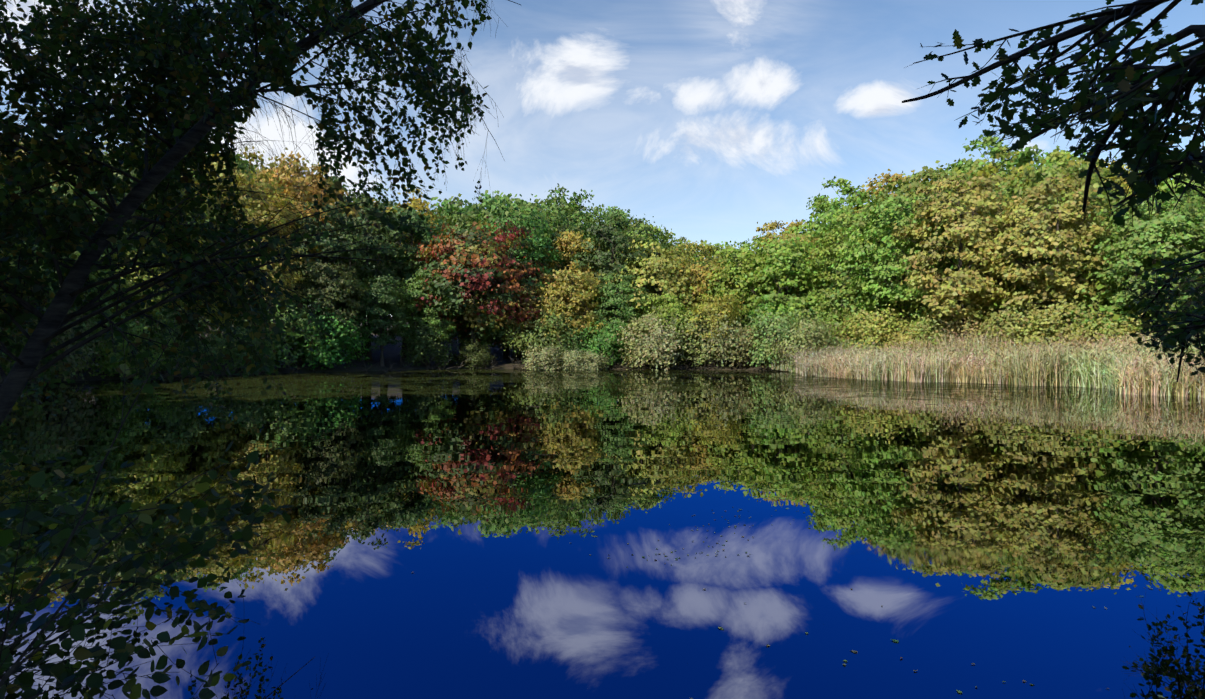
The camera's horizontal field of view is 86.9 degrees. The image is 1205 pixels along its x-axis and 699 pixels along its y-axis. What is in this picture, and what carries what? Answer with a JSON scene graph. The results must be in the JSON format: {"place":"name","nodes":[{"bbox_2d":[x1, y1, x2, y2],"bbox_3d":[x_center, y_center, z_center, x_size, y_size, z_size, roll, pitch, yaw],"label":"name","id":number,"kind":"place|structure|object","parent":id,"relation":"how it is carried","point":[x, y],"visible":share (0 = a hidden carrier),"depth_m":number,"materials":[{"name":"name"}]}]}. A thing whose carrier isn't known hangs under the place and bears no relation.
{"place":"outdoors","nodes":[
{"label":"outdoors","id":0,"kind":"place"},
{"bbox_2d":[0,314,788,383],"bbox_3d":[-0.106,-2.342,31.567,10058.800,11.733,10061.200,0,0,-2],"label":"ground","id":1,"kind":"structure","parent":0,"point":[391,352],"depth_m":61.09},
{"bbox_2d":[5,295,121,380],"bbox_3d":[-33.124,-0.583,37.574,7.504,5.564,6.880,0,0,-43],"label":"bush","id":2,"kind":"object","parent":1,"relation":"on","point":[73,356],"visible":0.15,"depth_m":37.56,"materials":[{"name":"green plant"}]},
{"bbox_2d":[6,243,137,370],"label":"tree","id":3,"kind":"object","parent":1,"relation":"on","point":[93,319],"visible":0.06,"depth_m":40.30,"materials":[{"name":"green plant"}]},
{"bbox_2d":[12,170,159,367],"bbox_3d":[-37.224,-5.808,44.901,9.671,14.506,9.342,0,0,-43],"label":"tree","id":4,"kind":"object","parent":1,"relation":"on","point":[92,203],"visible":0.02,"depth_m":44.35,"materials":[{"name":"green plant"}]},
{"bbox_2d":[75,307,183,378],"bbox_3d":[-31.292,-0.251,41.833,6.852,5.081,6.283,0,0,-17],"label":"bush","id":5,"kind":"object","parent":1,"relation":"on","point":[106,365],"visible":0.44,"depth_m":40.83,"materials":[{"name":"green plant"}]},
{"bbox_2d":[50,130,217,354],"bbox_3d":[-36.926,-8.000,50.345,12.461,18.692,12.038,0,0,-28],"label":"tree","id":6,"kind":"object","parent":1,"relation":"on","point":[129,187],"visible":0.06,"depth_m":48.71,"materials":[{"name":"green plant"}]},
{"bbox_2d":[91,249,184,345],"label":"tree","id":7,"kind":"object","parent":1,"relation":"on","point":[157,300],"visible":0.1,"depth_m":44.06,"materials":[{"name":"green plant"}]},
{"bbox_2d":[0,338,314,698],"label":"shrub","id":8,"kind":"object","parent":1,"relation":"on","point":[128,568],"visible":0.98,"depth_m":2.77,"materials":[{"name":"green plant"}]},
{"bbox_2d":[129,300,238,374],"bbox_3d":[-30.173,-0.689,45.680,7.791,5.777,7.143,0,0,-13],"label":"bush","id":9,"kind":"object","parent":1,"relation":"on","point":[182,347],"visible":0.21,"depth_m":44.91,"materials":[{"name":"green plant"}]},
{"bbox_2d":[130,171,260,323],"bbox_3d":[-34.833,-7.020,54.434,11.904,16.598,11.132,0,0,44],"label":"tree","id":10,"kind":"object","parent":1,"relation":"on","point":[212,205],"visible":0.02,"depth_m":52.96,"materials":[{"name":"green plant"}]},
{"bbox_2d":[203,320,287,374],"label":"bush","id":11,"kind":"object","parent":1,"relation":"on","point":[241,354],"visible":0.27,"depth_m":48.60,"materials":[{"name":"green plant"}]},
{"bbox_2d":[196,162,296,357],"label":"tree","id":12,"kind":"object","parent":1,"relation":"on","point":[222,175],"visible":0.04,"depth_m":60.24,"materials":[{"name":"green plant"}]},
{"bbox_2d":[0,0,520,435],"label":"birch tree","id":13,"kind":"object","parent":1,"relation":"on","point":[178,51],"visible":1,"depth_m":5.12,"materials":[{"name":"green plant"}]},
{"bbox_2d":[198,168,325,300],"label":"tree","id":14,"kind":"object","parent":1,"relation":"on","point":[258,207],"visible":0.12,"depth_m":56.11,"materials":[{"name":"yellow plant"}]},
{"bbox_2d":[219,235,314,366],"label":"tree","id":15,"kind":"object","parent":1,"relation":"on","point":[288,274],"visible":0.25,"depth_m":52.66,"materials":[{"name":"green plant"}]},
{"bbox_2d":[230,294,363,369],"bbox_3d":[-25.982,-1.456,52.709,10.262,7.251,9.065,0,0,4],"label":"bush","id":16,"kind":"object","parent":1,"relation":"on","point":[298,336],"visible":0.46,"depth_m":51.95,"materials":[{"name":"green plant"}]},
{"bbox_2d":[260,157,341,351],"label":"tree","id":17,"kind":"object","parent":1,"relation":"on","point":[301,173],"depth_m":77.11,"materials":[{"name":"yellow plant"}]},
{"bbox_2d":[252,147,364,358],"bbox_3d":[-31.235,-9.696,66.296,14.446,21.670,13.956,0,0,22],"label":"tree","id":18,"kind":"object","parent":1,"relation":"on","point":[284,178],"visible":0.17,"depth_m":64.02,"materials":[{"name":"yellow plant"}]},
{"bbox_2d":[276,199,380,362],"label":"tree","id":19,"kind":"object","parent":1,"relation":"on","point":[329,241],"visible":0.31,"depth_m":58.60,"materials":[{"name":"green plant"}]},
{"bbox_2d":[294,260,368,366],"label":"tree","id":20,"kind":"object","parent":1,"relation":"on","point":[330,291],"visible":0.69,"depth_m":54.64,"materials":[{"name":"green plant"}]},
{"bbox_2d":[292,306,385,369],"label":"bush","id":21,"kind":"object","parent":1,"relation":"on","point":[343,337],"visible":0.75,"depth_m":53.67,"materials":[{"name":"green plant"}]},
{"bbox_2d":[309,195,423,360],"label":"tree","id":22,"kind":"object","parent":1,"relation":"on","point":[386,270],"visible":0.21,"depth_m":63.47,"materials":[{"name":"green plant"}]},
{"bbox_2d":[0,354,749,387],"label":"shore dead brush","id":23,"kind":"object","parent":1,"relation":"on","point":[292,371],"visible":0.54,"depth_m":58.52,"materials":[{"name":"plant"}]},
{"bbox_2d":[354,274,416,365],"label":"tree","id":24,"kind":"object","parent":1,"relation":"on","point":[380,310],"visible":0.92,"depth_m":58.22,"materials":[{"name":"green plant"}]},
{"bbox_2d":[354,187,446,357],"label":"tree","id":25,"kind":"object","parent":1,"relation":"on","point":[413,204],"visible":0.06,"depth_m":71.93,"materials":[{"name":"green plant"}]},
{"bbox_2d":[372,205,458,358],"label":"tree","id":26,"kind":"object","parent":1,"relation":"on","point":[428,234],"visible":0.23,"depth_m":66.33,"materials":[{"name":"green plant"}]},
{"bbox_2d":[392,268,461,365],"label":"tree","id":27,"kind":"object","parent":1,"relation":"on","point":[413,292],"visible":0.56,"depth_m":60.67,"materials":[{"name":"green plant"}]},
{"bbox_2d":[398,319,460,366],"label":"bush","id":28,"kind":"object","parent":1,"relation":"on","point":[421,351],"visible":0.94,"depth_m":60.66,"materials":[{"name":"green plant"}]},
{"bbox_2d":[417,211,494,357],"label":"tree","id":29,"kind":"object","parent":1,"relation":"on","point":[461,222],"visible":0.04,"depth_m":74.82,"materials":[{"name":"green plant"}]},
{"bbox_2d":[416,193,518,343],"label":"tree","id":30,"kind":"object","parent":1,"relation":"on","point":[449,209],"visible":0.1,"depth_m":86.62,"materials":[{"name":"green plant"}]},
{"bbox_2d":[404,216,542,355],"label":"maple tree","id":31,"kind":"object","parent":1,"relation":"on","point":[469,256],"visible":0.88,"depth_m":61.94,"materials":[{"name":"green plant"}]},
{"bbox_2d":[453,336,494,368],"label":"bush","id":32,"kind":"object","parent":1,"relation":"on","point":[470,350],"visible":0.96,"depth_m":62.06,"materials":[{"name":"green plant"}]},
{"bbox_2d":[454,276,512,347],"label":"tree","id":33,"kind":"object","parent":1,"relation":"on","point":[486,337],"visible":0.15,"depth_m":65.15,"materials":[{"name":"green plant"}]},
{"bbox_2d":[447,197,568,358],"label":"tree","id":34,"kind":"object","parent":1,"relation":"on","point":[506,212],"visible":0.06,"depth_m":71.60,"materials":[{"name":"green plant"}]},
{"bbox_2d":[461,213,565,361],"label":"tree","id":35,"kind":"object","parent":1,"relation":"on","point":[538,255],"visible":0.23,"depth_m":67.56,"materials":[{"name":"green plant"}]},
{"bbox_2d":[466,246,565,361],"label":"maple tree","id":36,"kind":"object","parent":1,"relation":"on","point":[527,271],"visible":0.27,"depth_m":64.84,"materials":[{"name":"red plant"}]},
{"bbox_2d":[478,273,559,362],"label":"tree","id":37,"kind":"object","parent":1,"relation":"on","point":[526,307],"visible":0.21,"depth_m":64.27,"materials":[{"name":"green plant"}]},
{"bbox_2d":[475,190,581,343],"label":"tree","id":38,"kind":"object","parent":1,"relation":"on","point":[562,199],"depth_m":89.20,"materials":[{"name":"green plant"}]},
{"bbox_2d":[521,343,566,369],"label":"bush","id":39,"kind":"object","parent":1,"relation":"on","point":[542,359],"visible":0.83,"depth_m":59.43,"materials":[{"name":"green plant"}]},
{"bbox_2d":[501,199,589,354],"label":"tree","id":40,"kind":"object","parent":1,"relation":"on","point":[553,213],"depth_m":78.16,"materials":[{"name":"green plant"}]},
{"bbox_2d":[501,301,593,364],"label":"bush","id":41,"kind":"object","parent":1,"relation":"on","point":[544,341],"visible":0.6,"depth_m":62.17,"materials":[{"name":"green plant"}]},
{"bbox_2d":[539,230,599,319],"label":"tree","id":42,"kind":"object","parent":1,"relation":"on","point":[570,239],"visible":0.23,"depth_m":69.70,"materials":[{"name":"yellow plant"}]},
{"bbox_2d":[534,266,613,347],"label":"tree","id":43,"kind":"object","parent":1,"relation":"on","point":[578,300],"visible":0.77,"depth_m":62.71,"materials":[{"name":"yellow plant"}]},
{"bbox_2d":[558,347,590,369],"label":"bush","id":44,"kind":"object","parent":1,"relation":"on","point":[572,361],"visible":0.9,"depth_m":60.04,"materials":[{"name":"green plant"}]},
{"bbox_2d":[541,189,609,320],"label":"tree","id":45,"kind":"object","parent":1,"relation":"on","point":[570,211],"visible":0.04,"depth_m":82.02,"materials":[{"name":"green plant"}]},
{"bbox_2d":[577,312,641,369],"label":"bush","id":46,"kind":"object","parent":1,"relation":"on","point":[608,349],"visible":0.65,"depth_m":61.65,"materials":[{"name":"green plant"}]},
{"bbox_2d":[568,212,657,326],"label":"tree","id":47,"kind":"object","parent":1,"relation":"on","point":[616,242],"visible":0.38,"depth_m":67.35,"materials":[{"name":"green plant"}]},
{"bbox_2d":[588,273,651,362],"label":"tree","id":48,"kind":"object","parent":1,"relation":"on","point":[616,302],"visible":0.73,"depth_m":62.65,"materials":[{"name":"green plant"}]},
{"bbox_2d":[599,206,655,235],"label":"tree","id":49,"kind":"object","parent":1,"relation":"on","point":[621,224],"visible":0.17,"depth_m":97.91,"materials":[{"name":"green plant"}]},
{"bbox_2d":[604,305,685,369],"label":"bush","id":50,"kind":"object","parent":1,"relation":"on","point":[641,322],"visible":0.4,"depth_m":59.58,"materials":[{"name":"green plant"}]},
{"bbox_2d":[607,220,689,317],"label":"tree","id":51,"kind":"object","parent":1,"relation":"on","point":[650,237],"visible":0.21,"depth_m":71.93,"materials":[{"name":"green plant"}]},
{"bbox_2d":[611,317,687,370],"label":"bush","id":52,"kind":"object","parent":1,"relation":"on","point":[664,347],"visible":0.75,"depth_m":58.41,"materials":[{"name":"green plant"}]},
{"bbox_2d":[598,239,707,318],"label":"tree","id":53,"kind":"object","parent":1,"relation":"on","point":[660,267],"visible":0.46,"depth_m":64.92,"materials":[{"name":"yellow plant"}]},
{"bbox_2d":[639,293,704,353],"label":"tree","id":54,"kind":"object","parent":1,"relation":"on","point":[673,309],"visible":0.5,"depth_m":61.09,"materials":[{"name":"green plant"}]},
{"bbox_2d":[664,308,730,366],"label":"bush","id":55,"kind":"object","parent":1,"relation":"on","point":[690,345],"visible":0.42,"depth_m":59.63,"materials":[{"name":"green plant"}]},
{"bbox_2d":[663,258,737,360],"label":"tree","id":56,"kind":"object","parent":1,"relation":"on","point":[701,277],"visible":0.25,"depth_m":65.08,"materials":[{"name":"green plant"}]},
{"bbox_2d":[677,292,745,365],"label":"tree","id":57,"kind":"object","parent":1,"relation":"on","point":[707,308],"visible":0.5,"depth_m":59.49,"materials":[{"name":"green plant"}]},
{"bbox_2d":[681,314,750,367],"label":"bush","id":58,"kind":"object","parent":1,"relation":"on","point":[724,351],"visible":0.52,"depth_m":58.23,"materials":[{"name":"green plant"}]},
{"bbox_2d":[695,242,785,362],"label":"tree","id":59,"kind":"object","parent":1,"relation":"on","point":[731,273],"visible":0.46,"depth_m":62.62,"materials":[{"name":"green plant"}]},
{"bbox_2d":[728,324,774,367],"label":"bush","id":60,"kind":"object","parent":1,"relation":"on","point":[744,354],"visible":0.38,"depth_m":58.33,"materials":[{"name":"green plant"}]},
{"bbox_2d":[752,219,806,251],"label":"tree","id":61,"kind":"object","parent":1,"relation":"on","point":[772,226],"visible":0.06,"depth_m":93.59,"materials":[{"name":"green plant"}]},
{"bbox_2d":[737,231,837,326],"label":"tree","id":62,"kind":"object","parent":1,"relation":"on","point":[784,256],"visible":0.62,"depth_m":59.84,"materials":[{"name":"green plant"}]},
{"bbox_2d":[740,306,839,368],"bbox_3d":[15.960,-0.914,56.783,7.678,6.142,8.692,0,0,-30],"label":"bush","id":63,"kind":"object","parent":1,"relation":"on","point":[782,326],"visible":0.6,"depth_m":55.99,"materials":[{"name":"green plant"}]},
{"bbox_2d":[760,309,850,371],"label":"bush","id":64,"kind":"object","parent":1,"relation":"on","point":[813,337],"visible":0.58,"depth_m":53.18,"materials":[{"name":"green plant"}]},
{"bbox_2d":[768,176,874,242],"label":"tree","id":65,"kind":"object","parent":1,"relation":"on","point":[820,203],"visible":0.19,"depth_m":89.03,"materials":[{"name":"green plant"}]},
{"bbox_2d":[781,343,876,373],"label":"reeds","id":66,"kind":"object","parent":1,"relation":"on","point":[798,360],"visible":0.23,"depth_m":50.60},
{"bbox_2d":[807,194,867,283],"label":"tree","id":67,"kind":"object","parent":1,"relation":"on","point":[832,211],"visible":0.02,"depth_m":71.24,"materials":[{"name":"green plant"}]},
{"bbox_2d":[786,209,900,318],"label":"tree","id":68,"kind":"object","parent":1,"relation":"on","point":[833,238],"visible":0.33,"depth_m":57.94,"materials":[{"name":"green plant"}]},
{"bbox_2d":[803,279,894,345],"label":"tree","id":69,"kind":"object","parent":1,"relation":"on","point":[837,302],"visible":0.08,"depth_m":56.40,"materials":[{"name":"green plant"}]},
{"bbox_2d":[813,192,893,273],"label":"tree","id":70,"kind":"object","parent":1,"relation":"on","point":[851,200],"visible":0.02,"depth_m":63.27,"materials":[{"name":"green plant"}]},
{"bbox_2d":[832,301,917,353],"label":"bush","id":71,"kind":"object","parent":1,"relation":"on","point":[872,322],"visible":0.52,"depth_m":51.92,"materials":[{"name":"green plant"}]},
{"bbox_2d":[823,191,967,334],"bbox_3d":[24.917,-5.698,52.828,9.492,14.154,10.151,0,0,-44],"label":"tree","id":72,"kind":"object","parent":1,"relation":"on","point":[873,279],"visible":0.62,"depth_m":51.40,"materials":[{"name":"green plant"}]},
{"bbox_2d":[851,168,939,212],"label":"tree","id":73,"kind":"object","parent":1,"relation":"on","point":[887,177],"visible":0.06,"depth_m":83.51,"materials":[{"name":"green plant"}]},
{"bbox_2d":[872,318,927,350],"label":"bush","id":74,"kind":"object","parent":1,"relation":"on","point":[899,337],"visible":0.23,"depth_m":50.62,"materials":[{"name":"green plant"}]},
{"bbox_2d":[852,160,971,283],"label":"tree","id":75,"kind":"object","parent":1,"relation":"on","point":[905,185],"visible":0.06,"depth_m":55.86,"materials":[{"name":"green plant"}]},
{"bbox_2d":[891,309,969,349],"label":"bush","id":76,"kind":"object","parent":1,"relation":"on","point":[929,324],"visible":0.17,"depth_m":48.62,"materials":[{"name":"green plant"}]},
{"bbox_2d":[928,312,1004,351],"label":"bush","id":77,"kind":"object","parent":1,"relation":"on","point":[949,325],"visible":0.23,"depth_m":46.27,"materials":[{"name":"green plant"}]},
{"bbox_2d":[888,173,1055,335],"bbox_3d":[26.668,-5.892,47.756,9.839,14.671,10.522,0,0,-12],"label":"tree","id":78,"kind":"object","parent":1,"relation":"on","point":[961,229],"visible":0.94,"depth_m":45.80,"materials":[{"name":"yellow plant"}]},
{"bbox_2d":[937,327,1034,355],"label":"reeds","id":79,"kind":"object","parent":1,"relation":"on","point":[951,341],"visible":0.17,"depth_m":43.50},
{"bbox_2d":[938,147,1035,253],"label":"tree","id":80,"kind":"object","parent":1,"relation":"on","point":[987,170],"visible":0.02,"depth_m":58.55,"materials":[{"name":"green plant"}]},
{"bbox_2d":[939,134,1051,206],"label":"tree","id":81,"kind":"object","parent":1,"relation":"on","point":[1025,156],"visible":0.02,"depth_m":65.68,"materials":[{"name":"green plant"}]},
{"bbox_2d":[960,301,1050,350],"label":"bush","id":82,"kind":"object","parent":1,"relation":"on","point":[1023,318],"visible":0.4,"depth_m":43.36,"materials":[{"name":"green plant"}]},
{"bbox_2d":[973,173,1127,322],"bbox_3d":[30.637,-5.089,43.821,9.431,13.150,8.819,0,0,-4],"label":"tree","id":83,"kind":"object","parent":1,"relation":"on","point":[1057,278],"visible":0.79,"depth_m":41.79,"materials":[{"name":"yellow plant"}]},
{"bbox_2d":[902,0,1204,226],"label":"tree branch","id":84,"kind":"object","parent":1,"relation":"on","point":[1146,146],"visible":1,"depth_m":3.30,"materials":[{"name":"green plant"}]},
{"bbox_2d":[996,293,1114,348],"bbox_3d":[30.628,-0.971,41.991,7.739,5.738,7.096,0,0,21],"label":"bush","id":85,"kind":"object","parent":1,"relation":"on","point":[1053,315],"visible":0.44,"depth_m":40.91,"materials":[{"name":"green plant"}]},
{"bbox_2d":[980,259,1134,343],"bbox_3d":[32.218,-2.303,44.834,11.726,8.695,10.751,0,0,-9],"label":"bush","id":86,"kind":"object","parent":1,"relation":"on","point":[1042,305],"visible":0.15,"depth_m":42.80,"materials":[{"name":"green plant"}]},
{"bbox_2d":[986,156,1144,287],"bbox_3d":[35.641,-6.566,48.978,10.648,15.877,11.386,0,0,11],"label":"tree","id":87,"kind":"object","parent":1,"relation":"on","point":[1041,174],"visible":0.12,"depth_m":48.01,"materials":[{"name":"green plant"}]},
{"bbox_2d":[1023,147,1129,223],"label":"tree","id":88,"kind":"object","parent":1,"relation":"on","point":[1057,156],"depth_m":60.61,"materials":[{"name":"green plant"}]},
{"bbox_2d":[1028,156,1168,250],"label":"tree","id":89,"kind":"object","parent":1,"relation":"on","point":[1114,178],"depth_m":51.91,"materials":[{"name":"green plant"}]},
{"bbox_2d":[1042,288,1171,343],"bbox_3d":[34.199,-1.377,42.273,9.193,6.496,8.120,0,0,25],"label":"bush","id":90,"kind":"object","parent":1,"relation":"on","point":[1110,308],"visible":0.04,"depth_m":40.45,"materials":[{"name":"green plant"}]},
{"bbox_2d":[1077,313,1168,345],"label":"bush","id":91,"kind":"object","parent":1,"relation":"on","point":[1129,328],"visible":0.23,"depth_m":39.05,"materials":[{"name":"green plant"}]},
{"bbox_2d":[1058,327,1192,356],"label":"reeds","id":92,"kind":"object","parent":1,"relation":"on","point":[1126,343],"visible":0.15,"depth_m":35.59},
{"bbox_2d":[1069,223,1204,336],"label":"tree","id":93,"kind":"object","parent":1,"relation":"on","point":[1158,264],"visible":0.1,"depth_m":39.90,"materials":[{"name":"green plant"}]},
{"bbox_2d":[1070,190,1204,334],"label":"tree","id":94,"kind":"object","parent":1,"relation":"on","point":[1156,228],"visible":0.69,"depth_m":38.05,"materials":[{"name":"green plant"}]},
{"bbox_2d":[1104,193,1204,268],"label":"tree","id":95,"kind":"object","parent":1,"relation":"on","point":[1165,206],"visible":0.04,"depth_m":41.97,"materials":[{"name":"green plant"}]},
{"bbox_2d":[1122,242,1204,381],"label":"tree","id":96,"kind":"object","parent":1,"relation":"on","point":[1182,334],"visible":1,"depth_m":7.19,"materials":[{"name":"green plant"}]},
{"bbox_2d":[0,369,1204,698],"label":"water","id":97,"kind":"structure","parent":0,"point":[434,539],"depth_m":6.65,"materials":[{"name":"liquid"}]},
{"bbox_2d":[386,404,1204,698],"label":"floating leaves","id":98,"kind":"object","parent":97,"relation":"on","point":[894,640],"visible":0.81,"depth_m":5.90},
{"bbox_2d":[792,352,858,376],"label":"reeds","id":99,"kind":"object","parent":97,"relation":"in","point":[816,369],"visible":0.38,"depth_m":45.47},
{"bbox_2d":[815,350,877,378],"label":"reeds","id":100,"kind":"object","parent":97,"relation":"in","point":[844,372],"visible":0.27,"depth_m":43.13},
{"bbox_2d":[839,342,934,380],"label":"reeds","id":101,"kind":"object","parent":97,"relation":"in","point":[869,367],"visible":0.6,"depth_m":40.13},
{"bbox_2d":[878,345,985,381],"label":"reeds","id":102,"kind":"object","parent":97,"relation":"in","point":[921,371],"visible":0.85,"depth_m":37.89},
{"bbox_2d":[934,359,1024,383],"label":"reeds","id":103,"kind":"object","parent":97,"relation":"in","point":[987,375],"visible":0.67,"depth_m":36.58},
{"bbox_2d":[965,336,1146,385],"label":"reeds","id":104,"kind":"object","parent":97,"relation":"in","point":[1036,369],"visible":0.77,"depth_m":34.07,"materials":[{"name":"plant"}]},
{"bbox_2d":[1038,341,1191,388],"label":"reeds","id":105,"kind":"object","parent":97,"relation":"in","point":[1086,378],"visible":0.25,"depth_m":32.43,"materials":[{"name":"plant"}]},
{"bbox_2d":[1076,347,1204,397],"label":"reeds","id":106,"kind":"object","parent":97,"relation":"in","point":[1155,378],"visible":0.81,"depth_m":26.80,"materials":[{"name":"plant"}]},
{"bbox_2d":[0,0,1204,316],"label":"sky","id":107,"kind":"structure","parent":0,"point":[711,120],"materials":[{"name":"blue"}]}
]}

